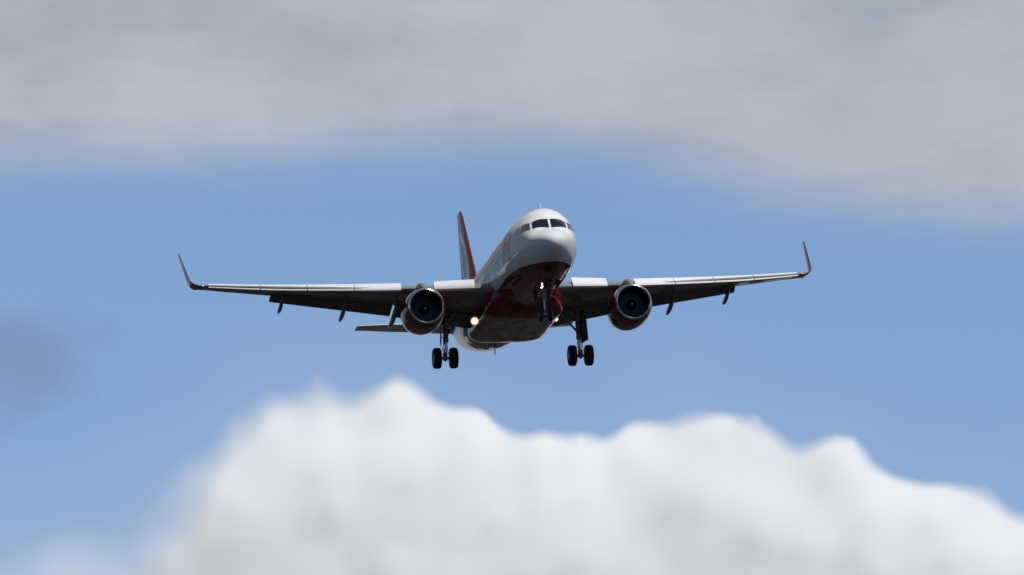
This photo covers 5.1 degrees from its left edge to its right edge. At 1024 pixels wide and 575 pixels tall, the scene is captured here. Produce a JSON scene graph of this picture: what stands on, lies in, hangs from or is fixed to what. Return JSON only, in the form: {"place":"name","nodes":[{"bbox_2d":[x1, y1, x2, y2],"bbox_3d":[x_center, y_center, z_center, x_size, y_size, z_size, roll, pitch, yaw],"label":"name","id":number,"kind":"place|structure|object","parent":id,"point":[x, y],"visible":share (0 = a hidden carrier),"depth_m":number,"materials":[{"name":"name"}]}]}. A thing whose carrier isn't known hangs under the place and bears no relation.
{"place":"outdoors","nodes":[
{"label":"outdoors","id":0,"kind":"place"},
{"bbox_2d":[178,203,811,368],"bbox_3d":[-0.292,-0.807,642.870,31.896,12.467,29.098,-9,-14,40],"label":"aircraft","id":1,"kind":"object","parent":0,"point":[516,288],"visible":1,"depth_m":635.35,"materials":[{"name":"red paint"}]},
{"bbox_2d":[0,0,1023,574],"label":"sky","id":2,"kind":"structure","parent":0,"point":[862,413],"materials":[{"name":"blue"}]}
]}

